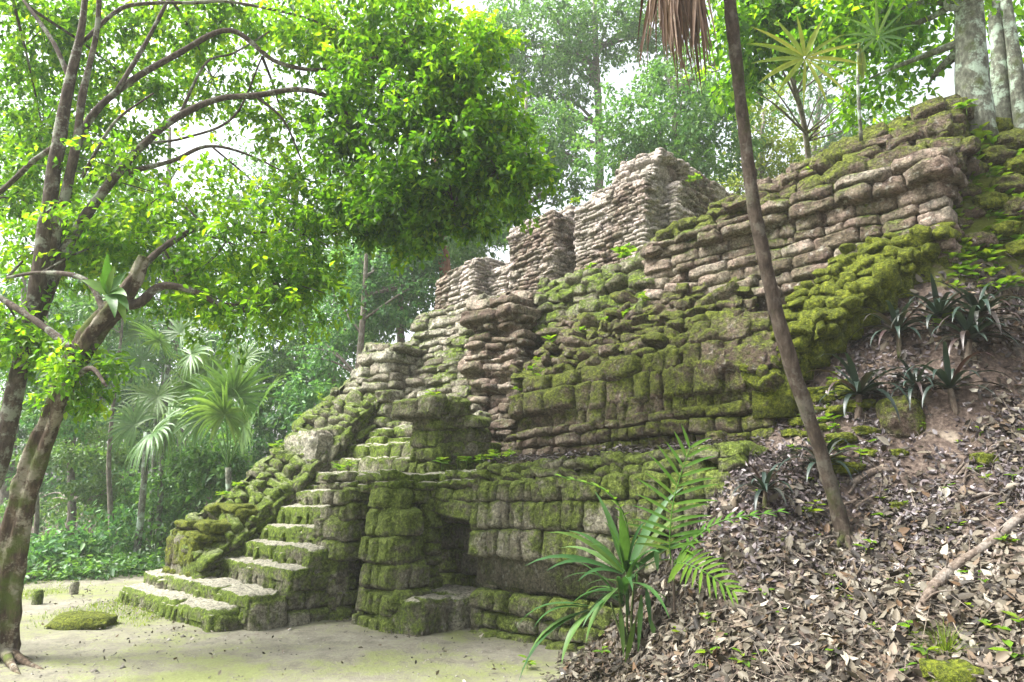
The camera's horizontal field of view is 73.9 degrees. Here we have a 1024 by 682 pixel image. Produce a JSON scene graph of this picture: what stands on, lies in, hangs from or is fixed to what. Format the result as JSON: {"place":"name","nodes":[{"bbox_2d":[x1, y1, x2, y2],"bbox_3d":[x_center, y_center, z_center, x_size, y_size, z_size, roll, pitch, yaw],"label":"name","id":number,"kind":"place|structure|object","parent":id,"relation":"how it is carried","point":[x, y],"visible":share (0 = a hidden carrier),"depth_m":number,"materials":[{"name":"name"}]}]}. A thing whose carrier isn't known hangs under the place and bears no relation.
{"place":"outdoors","nodes":[
{"label":"outdoors","id":0,"kind":"place"},
{"bbox_2d":[22,578,161,628],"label":"bank grass","id":1,"kind":"structure","parent":0,"point":[114,607],"depth_m":9.56,"materials":[{"name":"plant"}]},
{"bbox_2d":[0,127,1023,681],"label":"ground","id":2,"kind":"structure","parent":0,"point":[332,659],"depth_m":6.69,"materials":[{"name":"soil"}]},
{"bbox_2d":[31,589,43,604],"bbox_3d":[-6.985,3.821,10.009,0.145,0.300,0.145,0,-12,0],"label":"marker post","id":3,"kind":"object","parent":2,"relation":"on","point":[37,596],"visible":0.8,"depth_m":9.97,"materials":[{"name":"stone"}]},
{"bbox_2d":[26,526,75,573],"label":"shrub","id":4,"kind":"object","parent":2,"relation":"on","point":[37,553],"visible":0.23,"depth_m":13.63,"materials":[{"name":"green plant"}]},
{"bbox_2d":[0,310,105,540],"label":"sapling tree","id":5,"kind":"object","parent":2,"relation":"on","point":[34,419],"visible":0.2,"depth_m":14.99,"materials":[{"name":"green plant"}]},
{"bbox_2d":[0,240,124,526],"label":"dense tree","id":6,"kind":"object","parent":2,"relation":"on","point":[9,476],"visible":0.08,"depth_m":21.91,"materials":[{"name":"green plant"}]},
{"bbox_2d":[24,547,113,583],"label":"shrub","id":7,"kind":"object","parent":2,"relation":"on","point":[42,574],"visible":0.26,"depth_m":12.68,"materials":[{"name":"green plant"}]},
{"bbox_2d":[29,517,109,561],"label":"shrub","id":8,"kind":"object","parent":2,"relation":"on","point":[83,542],"visible":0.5,"depth_m":14.22,"materials":[{"name":"green plant"}]},
{"bbox_2d":[69,581,79,594],"bbox_3d":[-7.054,4.030,10.956,0.135,0.300,0.135,0,-12,0],"label":"marker post","id":9,"kind":"object","parent":2,"relation":"on","point":[74,588],"visible":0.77,"depth_m":10.92,"materials":[{"name":"stone"}]},
{"bbox_2d":[0,375,157,540],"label":"layered tree","id":10,"kind":"object","parent":2,"relation":"on","point":[72,499],"visible":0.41,"depth_m":18.02,"materials":[{"name":"green plant"}]},
{"bbox_2d":[44,610,117,630],"bbox_3d":[-5.313,3.494,8.449,0.789,0.232,0.636,0,-12,0],"label":"flat rock","id":11,"kind":"object","parent":2,"relation":"on","point":[79,620],"visible":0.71,"depth_m":8.27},
{"bbox_2d":[25,529,165,581],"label":"undergrowth","id":12,"kind":"object","parent":2,"relation":"on","point":[146,554],"visible":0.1,"depth_m":13.35,"materials":[{"name":"green plant"}]},
{"bbox_2d":[43,543,160,580],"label":"shrub","id":13,"kind":"object","parent":2,"relation":"on","point":[111,570],"visible":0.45,"depth_m":13.12,"materials":[{"name":"green plant"}]},
{"bbox_2d":[50,251,156,540],"bbox_3d":[-10.271,1.480,16.338,2.886,7.702,2.105,-3,-13,15],"label":"sapling tree","id":14,"kind":"object","parent":2,"relation":"on","point":[91,306],"visible":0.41,"depth_m":16.43,"materials":[{"name":"green plant"}]},
{"bbox_2d":[33,274,176,532],"bbox_3d":[-15.887,1.976,25.666,7.110,10.985,8.790,0,-12,0],"label":"forest tree","id":15,"kind":"object","parent":2,"relation":"on","point":[69,324],"visible":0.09,"depth_m":25.22,"materials":[{"name":"green plant"}]},
{"bbox_2d":[63,500,150,559],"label":"shrub","id":16,"kind":"object","parent":2,"relation":"on","point":[127,531],"visible":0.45,"depth_m":15.19,"materials":[{"name":"green plant"}]},
{"bbox_2d":[0,244,222,496],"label":"forest tree","id":17,"kind":"object","parent":2,"relation":"on","point":[176,377],"visible":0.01,"depth_m":28.94,"materials":[{"name":"green plant"}]},
{"bbox_2d":[84,469,171,552],"bbox_3d":[-9.751,4.617,17.452,2.072,2.662,2.067,0,-12,0],"label":"shrub","id":18,"kind":"object","parent":2,"relation":"on","point":[125,484],"visible":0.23,"depth_m":17.22,"materials":[{"name":"green plant"}]},
{"bbox_2d":[0,69,282,474],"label":"forest tree","id":19,"kind":"object","parent":2,"relation":"on","point":[89,196],"visible":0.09,"depth_m":27.45,"materials":[{"name":"green plant"}]},
{"bbox_2d":[98,392,193,560],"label":"fan palm","id":20,"kind":"object","parent":2,"relation":"on","point":[126,427],"visible":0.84,"depth_m":15.23,"materials":[{"name":"green plant"}]},
{"bbox_2d":[116,373,182,551],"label":"fan palm","id":21,"kind":"object","parent":2,"relation":"on","point":[153,465],"visible":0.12,"depth_m":16.86,"materials":[{"name":"green plant"}]},
{"bbox_2d":[105,307,218,554],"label":"fan palm","id":22,"kind":"object","parent":2,"relation":"on","point":[136,329],"visible":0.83,"depth_m":16.23,"materials":[{"name":"green plant"}]},
{"bbox_2d":[130,438,223,546],"bbox_3d":[-8.055,3.840,16.527,2.235,3.052,2.379,0,-12,0],"label":"shrub","id":23,"kind":"object","parent":2,"relation":"on","point":[181,508],"visible":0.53,"depth_m":16.13,"materials":[{"name":"green plant"}]},
{"bbox_2d":[94,269,264,534],"bbox_3d":[-11.733,2.599,24.791,6.371,10.356,5.696,0,-12,0],"label":"forest tree","id":24,"kind":"object","parent":2,"relation":"on","point":[179,353],"visible":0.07,"depth_m":24.29,"materials":[{"name":"green plant"}]},
{"bbox_2d":[0,118,364,673],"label":"leaning tree","id":25,"kind":"object","parent":2,"relation":"on","point":[191,288],"visible":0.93,"depth_m":7.44,"materials":[{"name":"green plant"}]},
{"bbox_2d":[81,253,128,323],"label":"bird nest fern","id":26,"kind":"object","parent":25,"relation":"on","point":[115,295],"visible":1,"depth_m":6.72,"materials":[{"name":"plant"}]},
{"bbox_2d":[172,425,254,505],"bbox_3d":[-6.608,3.506,15.404,1.797,3.260,1.654,0,-12,0],"label":"shrub","id":27,"kind":"object","parent":2,"relation":"on","point":[211,468],"visible":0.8,"depth_m":15.19,"materials":[{"name":"green plant"}]},
{"bbox_2d":[169,339,267,499],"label":"fan palm","id":28,"kind":"object","parent":2,"relation":"on","point":[250,354],"visible":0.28,"depth_m":17.98,"materials":[{"name":"green plant"}]},
{"bbox_2d":[163,350,287,491],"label":"fan palm","id":29,"kind":"object","parent":2,"relation":"on","point":[216,395],"visible":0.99,"depth_m":13.56,"materials":[{"name":"green plant"}]},
{"bbox_2d":[163,348,330,531],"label":"forest tree","id":30,"kind":"object","parent":2,"relation":"on","point":[260,424],"visible":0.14,"depth_m":22.04,"materials":[{"name":"green plant"}]},
{"bbox_2d":[0,586,551,681],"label":"path pebbles","id":31,"kind":"object","parent":2,"relation":"on","point":[123,665],"visible":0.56,"depth_m":7.13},
{"bbox_2d":[0,0,563,489],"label":"many stemmed tree","id":32,"kind":"object","parent":2,"relation":"on","point":[450,114],"visible":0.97,"depth_m":7.92,"materials":[{"name":"green plant"}]},
{"bbox_2d":[211,134,373,415],"bbox_3d":[-10.080,-0.780,33.082,9.253,18.966,7.144,0,-12,0],"label":"forest tree","id":33,"kind":"object","parent":2,"relation":"on","point":[236,196],"visible":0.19,"depth_m":33.28,"materials":[{"name":"green plant"}]},
{"bbox_2d":[14,587,578,681],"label":"path leaf litter","id":34,"kind":"object","parent":2,"relation":"on","point":[219,672],"visible":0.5,"depth_m":7.61,"materials":[{"name":"plant"}]},
{"bbox_2d":[212,234,423,419],"bbox_3d":[-6.068,1.335,22.753,7.061,9.886,5.953,0,-12,0],"label":"pale tree","id":35,"kind":"object","parent":2,"relation":"on","point":[284,359],"visible":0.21,"depth_m":22.10,"materials":[{"name":"green plant"}]},
{"bbox_2d":[266,231,460,434],"bbox_3d":[-3.972,1.165,19.157,5.390,8.914,3.367,0,-12,0],"label":"forest tree","id":36,"kind":"object","parent":2,"relation":"on","point":[384,316],"visible":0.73,"depth_m":19.12,"materials":[{"name":"green plant"}]},
{"bbox_2d":[329,196,507,342],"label":"dark tree","id":37,"kind":"object","parent":2,"relation":"on","point":[461,251],"visible":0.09,"depth_m":20.44,"materials":[{"name":"green plant"}]},
{"bbox_2d":[418,154,450,277],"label":"red barked tree","id":38,"kind":"object","parent":2,"relation":"on","point":[447,266],"depth_m":19.47,"materials":[{"name":"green plant"}]},
{"bbox_2d":[343,174,539,267],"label":"forest tree","id":39,"kind":"object","parent":2,"relation":"on","point":[506,233],"depth_m":23.71,"materials":[{"name":"green plant"}]},
{"bbox_2d":[486,82,602,221],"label":"misty tree","id":40,"kind":"object","parent":2,"relation":"on","point":[573,191],"visible":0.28,"depth_m":21.42,"materials":[{"name":"green plant"}]},
{"bbox_2d":[118,94,980,653],"bbox_3d":[0.932,0.493,11.691,12.157,8.198,8.817,-5,-13,22],"label":"temple ruin","id":41,"kind":"object","parent":2,"relation":"on","point":[398,528],"visible":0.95,"depth_m":8.74,"materials":[{"name":"stone"}]},
{"bbox_2d":[481,435,769,463],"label":"ledge leaf litter","id":42,"kind":"object","parent":41,"relation":"on","point":[627,449],"visible":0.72,"depth_m":7.59,"materials":[{"name":"plant"}]},
{"bbox_2d":[749,0,914,140],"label":"young fan palm","id":43,"kind":"object","parent":41,"relation":"on","point":[799,52],"visible":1,"depth_m":7.44,"materials":[{"name":"green plant"}]},
{"bbox_2d":[952,99,977,113],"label":"ledge plant","id":44,"kind":"object","parent":41,"relation":"on","point":[962,105],"visible":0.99,"depth_m":7.63,"materials":[{"name":"green plant"}]},
{"bbox_2d":[461,0,709,190],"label":"misty tree","id":45,"kind":"object","parent":2,"relation":"on","point":[584,45],"visible":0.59,"depth_m":25.45,"materials":[{"name":"green plant"}]},
{"bbox_2d":[515,474,687,679],"bbox_3d":[0.812,1.966,5.760,1.602,1.646,1.036,0,-12,0],"label":"understory palm","id":46,"kind":"object","parent":2,"relation":"on","point":[623,546],"visible":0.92,"depth_m":5.74,"materials":[{"name":"green plant"}]},
{"bbox_2d":[565,42,780,188],"bbox_3d":[4.663,-3.961,18.591,6.016,9.780,4.348,5,-13,-24],"label":"bushy tree","id":47,"kind":"object","parent":2,"relation":"on","point":[689,134],"visible":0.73,"depth_m":18.30,"materials":[{"name":"green plant"}]},
{"bbox_2d":[623,424,789,614],"bbox_3d":[1.570,1.490,5.561,1.284,1.634,0.530,-7,-14,28],"label":"fern","id":48,"kind":"object","parent":2,"relation":"on","point":[678,566],"visible":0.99,"depth_m":5.68,"materials":[{"name":"green plant"}]},
{"bbox_2d":[635,0,861,551],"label":"slim palm","id":49,"kind":"object","parent":2,"relation":"on","point":[687,15],"visible":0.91,"depth_m":5.92,"materials":[{"name":"brown plant"}]},
{"bbox_2d":[730,462,806,513],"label":"rosette plant","id":50,"kind":"object","parent":2,"relation":"on","point":[765,480],"visible":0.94,"depth_m":5.91,"materials":[{"name":"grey plant"}]},
{"bbox_2d":[709,76,828,194],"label":"tree","id":51,"kind":"object","parent":2,"relation":"on","point":[762,168],"visible":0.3,"depth_m":20.98,"materials":[{"name":"green plant"}]},
{"bbox_2d":[539,252,1023,681],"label":"leaf litter","id":52,"kind":"object","parent":2,"relation":"on","point":[996,615],"visible":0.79,"depth_m":5.13,"materials":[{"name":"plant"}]},
{"bbox_2d":[806,588,908,641],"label":"fallen branch","id":53,"kind":"object","parent":52,"relation":"on","point":[835,603],"visible":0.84,"depth_m":4.95,"materials":[{"name":"brown wood"}]},
{"bbox_2d":[936,468,967,508],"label":"fallen twig","id":54,"kind":"object","parent":52,"relation":"on","point":[963,482],"visible":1,"depth_m":5.64,"materials":[{"name":"brown wood"}]},
{"bbox_2d":[908,507,1023,615],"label":"fallen branch","id":55,"kind":"object","parent":52,"relation":"on","point":[931,590],"visible":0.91,"depth_m":4.95,"materials":[{"name":"brown wood"}]},
{"bbox_2d":[972,492,1015,497],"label":"fallen twig","id":56,"kind":"object","parent":52,"relation":"on","point":[986,494],"visible":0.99,"depth_m":5.52,"materials":[{"name":"brown wood"}]},
{"bbox_2d":[780,428,801,437],"bbox_3d":[2.869,0.939,6.938,0.260,0.100,0.226,0,-12,0],"label":"moss patch","id":57,"kind":"object","parent":2,"relation":"on","point":[789,432],"visible":0.7,"depth_m":6.86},
{"bbox_2d":[787,417,803,426],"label":"moss patch","id":58,"kind":"object","parent":2,"relation":"on","point":[795,421],"visible":0.41,"depth_m":6.94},
{"bbox_2d":[682,0,941,158],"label":"overhanging tree","id":59,"kind":"object","parent":2,"relation":"on","point":[753,15],"visible":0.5,"depth_m":10.69,"materials":[{"name":"green plant"}]},
{"bbox_2d":[810,393,836,403],"bbox_3d":[3.257,0.605,7.096,0.259,0.119,0.244,0,-12,0],"label":"moss patch","id":60,"kind":"object","parent":2,"relation":"on","point":[826,399],"visible":0.73,"depth_m":7.01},
{"bbox_2d":[775,438,880,491],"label":"rosette plant","id":61,"kind":"object","parent":2,"relation":"on","point":[830,445],"visible":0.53,"depth_m":6.15,"materials":[{"name":"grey plant"}]},
{"bbox_2d":[824,405,849,414],"bbox_3d":[3.325,0.708,6.914,0.271,0.119,0.258,0,-12,0],"label":"moss patch","id":62,"kind":"object","parent":2,"relation":"on","point":[837,409],"visible":0.54,"depth_m":6.81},
{"bbox_2d":[825,379,849,387],"bbox_3d":[3.427,0.455,7.140,0.251,0.110,0.246,0,-12,0],"label":"moss patch","id":63,"kind":"object","parent":2,"relation":"on","point":[828,382],"visible":0.44,"depth_m":7.06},
{"bbox_2d":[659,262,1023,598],"bbox_3d":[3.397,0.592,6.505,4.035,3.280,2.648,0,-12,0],"label":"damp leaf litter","id":64,"kind":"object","parent":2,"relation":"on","point":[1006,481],"visible":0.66,"depth_m":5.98,"materials":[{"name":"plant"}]},
{"bbox_2d":[825,432,857,444],"bbox_3d":[3.188,0.947,6.586,0.275,0.124,0.272,0,-12,0],"label":"moss patch","id":65,"kind":"object","parent":2,"relation":"on","point":[847,435],"visible":0.86,"depth_m":6.48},
{"bbox_2d":[832,385,853,394],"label":"moss patch","id":66,"kind":"object","parent":2,"relation":"on","point":[842,392],"visible":0.34,"depth_m":6.95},
{"bbox_2d":[770,51,918,156],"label":"misty tree","id":67,"kind":"object","parent":2,"relation":"on","point":[819,108],"visible":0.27,"depth_m":33.18,"materials":[{"name":"green plant"}]},
{"bbox_2d":[832,461,865,475],"bbox_3d":[3.079,1.181,6.279,0.318,0.137,0.294,0,-12,0],"label":"moss patch","id":68,"kind":"object","parent":2,"relation":"on","point":[840,470],"visible":0.62,"depth_m":6.17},
{"bbox_2d":[842,399,875,409],"bbox_3d":[3.494,0.649,6.835,0.297,0.127,0.274,0,-12,0],"label":"moss patch","id":69,"kind":"object","parent":2,"relation":"on","point":[866,404],"visible":0.53,"depth_m":6.73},
{"bbox_2d":[852,426,881,436],"bbox_3d":[3.435,0.877,6.589,0.225,0.107,0.214,0,-12,0],"label":"moss patch","id":70,"kind":"object","parent":2,"relation":"on","point":[862,430],"visible":0.83,"depth_m":6.50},
{"bbox_2d":[806,352,932,424],"bbox_3d":[3.490,0.506,6.807,1.027,0.734,1.230,0,-12,0],"label":"rosette plant","id":71,"kind":"object","parent":2,"relation":"on","point":[856,386],"visible":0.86,"depth_m":6.70,"materials":[{"name":"green plant"}]},
{"bbox_2d":[851,467,894,485],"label":"fallen branch","id":72,"kind":"object","parent":2,"relation":"on","point":[862,479],"visible":0.79,"depth_m":6.12,"materials":[{"name":"brown wood"}]},
{"bbox_2d":[766,0,1023,138],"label":"lichen tree","id":73,"kind":"object","parent":2,"relation":"on","point":[966,45],"visible":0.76,"depth_m":8.68,"materials":[{"name":"green plant"}]},
{"bbox_2d":[889,448,908,456],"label":"moss clump","id":74,"kind":"object","parent":2,"relation":"on","point":[896,452],"visible":0.77,"depth_m":6.20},
{"bbox_2d":[875,395,925,438],"bbox_3d":[3.734,0.733,6.497,0.434,0.427,0.328,0,-12,0],"label":"mossy boulder","id":75,"kind":"object","parent":2,"relation":"on","point":[907,424],"visible":0.75,"depth_m":6.38,"materials":[{"name":"stone"}]},
{"bbox_2d":[847,296,955,358],"bbox_3d":[4.003,-0.099,7.022,1.064,0.602,0.893,0,-12,0],"label":"rosette plant","id":76,"kind":"object","parent":2,"relation":"on","point":[898,326],"visible":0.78,"depth_m":6.93,"materials":[{"name":"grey plant"}]},
{"bbox_2d":[884,358,955,407],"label":"rosette plant","id":77,"kind":"object","parent":2,"relation":"on","point":[911,379],"visible":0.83,"depth_m":6.52,"materials":[{"name":"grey plant"}]},
{"bbox_2d":[911,645,939,657],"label":"seedling","id":78,"kind":"object","parent":2,"relation":"on","point":[922,650],"visible":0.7,"depth_m":4.30,"materials":[{"name":"green plant"}]},
{"bbox_2d":[884,273,987,338],"bbox_3d":[4.286,-0.274,6.891,0.863,0.685,1.088,7,-14,-31],"label":"rosette plant","id":79,"kind":"object","parent":2,"relation":"on","point":[936,306],"visible":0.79,"depth_m":6.83,"materials":[{"name":"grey plant"}]},
{"bbox_2d":[925,312,954,325],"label":"leafy seedling","id":80,"kind":"object","parent":2,"relation":"on","point":[936,319],"visible":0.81,"depth_m":6.83,"materials":[{"name":"green plant"}]},
{"bbox_2d":[907,620,976,655],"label":"grass tuft","id":81,"kind":"object","parent":2,"relation":"on","point":[948,647],"visible":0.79,"depth_m":4.30,"materials":[{"name":"plant"}]},
{"bbox_2d":[919,658,983,681],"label":"moss clump","id":82,"kind":"object","parent":2,"relation":"on","point":[954,670],"visible":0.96,"depth_m":4.08,"materials":[{"name":"plant"}]},
{"bbox_2d":[901,341,1020,414],"bbox_3d":[4.154,0.396,6.400,1.012,0.681,0.968,6,-14,-26],"label":"rosette plant","id":83,"kind":"object","parent":2,"relation":"on","point":[948,378],"visible":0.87,"depth_m":6.33,"materials":[{"name":"green plant"}]},
{"bbox_2d":[958,216,973,228],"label":"bank stone","id":84,"kind":"object","parent":2,"relation":"on","point":[962,220],"visible":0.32,"depth_m":7.37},
{"bbox_2d":[959,183,981,196],"bbox_3d":[5.060,-1.668,7.613,0.308,0.167,0.214,0,-12,0],"label":"bank stone","id":85,"kind":"object","parent":2,"relation":"on","point":[972,189],"visible":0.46,"depth_m":7.52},
{"bbox_2d":[922,280,1023,342],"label":"rosette plant","id":86,"kind":"object","parent":2,"relation":"on","point":[971,300],"visible":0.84,"depth_m":6.61,"materials":[{"name":"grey plant"}]},
{"bbox_2d":[961,204,986,218],"bbox_3d":[5.059,-1.403,7.485,0.285,0.176,0.232,0,-12,0],"label":"bank stone","id":87,"kind":"object","parent":2,"relation":"on","point":[974,213],"visible":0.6,"depth_m":7.39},
{"bbox_2d":[932,305,1023,367],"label":"rosette plant","id":88,"kind":"object","parent":2,"relation":"on","point":[970,330],"visible":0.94,"depth_m":6.51,"materials":[{"name":"green plant"}]},
{"bbox_2d":[962,231,998,249],"bbox_3d":[5.017,-1.067,7.311,0.331,0.216,0.259,0,-12,0],"label":"bank stone","id":89,"kind":"object","parent":2,"relation":"on","point":[987,238],"visible":0.68,"depth_m":7.20,"materials":[{"name":"stone"}]},
{"bbox_2d":[969,130,991,142],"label":"hillside herb","id":90,"kind":"object","parent":2,"relation":"on","point":[980,134],"visible":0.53,"depth_m":7.74,"materials":[{"name":"green plant"}]},
{"bbox_2d":[973,161,990,175],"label":"bank stone","id":91,"kind":"object","parent":2,"relation":"on","point":[984,167],"visible":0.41,"depth_m":7.57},
{"bbox_2d":[969,452,1002,466],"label":"moss clump","id":92,"kind":"object","parent":2,"relation":"on","point":[984,458],"visible":0.73,"depth_m":5.79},
{"bbox_2d":[972,191,1008,210],"bbox_3d":[5.240,-1.516,7.460,0.347,0.211,0.254,0,-12,0],"label":"bank stone","id":93,"kind":"object","parent":2,"relation":"on","point":[988,201],"visible":0.72,"depth_m":7.35,"materials":[{"name":"stone"}]},
{"bbox_2d":[977,248,1005,266],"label":"hillside herb","id":94,"kind":"object","parent":2,"relation":"on","point":[986,252],"visible":0.86,"depth_m":7.14,"materials":[{"name":"green plant"}]},
{"bbox_2d":[978,618,1010,632],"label":"seedling","id":95,"kind":"object","parent":2,"relation":"on","point":[984,621],"visible":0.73,"depth_m":4.30,"materials":[{"name":"green plant"}]},
{"bbox_2d":[988,305,1001,343],"bbox_3d":[4.796,-0.164,6.768,0.305,0.440,0.113,9,-15,-36],"label":"dead stump","id":96,"kind":"object","parent":2,"relation":"on","point":[993,325],"visible":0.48,"depth_m":6.71,"materials":[{"name":"brown wood"}]},
{"bbox_2d":[980,145,1016,164],"bbox_3d":[5.460,-2.074,7.661,0.358,0.203,0.265,0,-12,0],"label":"bank stone","id":97,"kind":"object","parent":2,"relation":"on","point":[998,154],"visible":0.74,"depth_m":7.57,"materials":[{"name":"stone"}]},
{"bbox_2d":[988,0,1012,123],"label":"lichen tree","id":98,"kind":"object","parent":2,"relation":"on","point":[999,79],"visible":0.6,"depth_m":9.09,"materials":[{"name":"grey plant"}]},
{"bbox_2d":[996,117,1013,132],"bbox_3d":[5.640,-2.502,7.989,0.369,0.217,0.285,0,-12,0],"label":"bank stone","id":99,"kind":"object","parent":2,"relation":"on","point":[1004,124],"visible":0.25,"depth_m":7.87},
{"bbox_2d":[988,220,1023,239],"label":"bank stone","id":100,"kind":"object","parent":2,"relation":"on","point":[1007,228],"visible":0.8,"depth_m":7.21,"materials":[{"name":"stone"}]},
{"bbox_2d":[988,639,1023,659],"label":"seedling","id":101,"kind":"object","parent":2,"relation":"on","point":[1009,643],"visible":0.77,"depth_m":4.09,"materials":[{"name":"green plant"}]},
{"bbox_2d":[989,173,1023,192],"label":"bank stone","id":102,"kind":"object","parent":2,"relation":"on","point":[1011,181],"visible":0.75,"depth_m":7.41,"materials":[{"name":"stone"}]},
{"bbox_2d":[994,129,1023,150],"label":"bank stone","id":103,"kind":"object","parent":2,"relation":"on","point":[1013,139],"visible":0.52,"depth_m":7.67,"materials":[{"name":"stone"}]},
{"bbox_2d":[1000,0,1023,128],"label":"lichen tree","id":104,"kind":"object","parent":2,"relation":"on","point":[1015,66],"visible":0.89,"depth_m":8.95,"materials":[{"name":"grey plant"}]},
{"bbox_2d":[1001,196,1023,219],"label":"bank stone","id":105,"kind":"object","parent":2,"relation":"on","point":[1013,206],"visible":0.82,"depth_m":7.26,"materials":[{"name":"stone"}]},
{"bbox_2d":[1002,153,1023,173],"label":"bank stone","id":106,"kind":"object","parent":2,"relation":"on","point":[1013,162],"visible":0.72,"depth_m":7.48,"materials":[{"name":"stone"}]},
{"bbox_2d":[1003,239,1023,257],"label":"bank stone","id":107,"kind":"object","parent":2,"relation":"on","point":[1014,248],"visible":0.97,"depth_m":7.13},
{"bbox_2d":[0,0,1023,490],"label":"sky","id":108,"kind":"structure","parent":0,"point":[946,84],"materials":[{"name":"white"}]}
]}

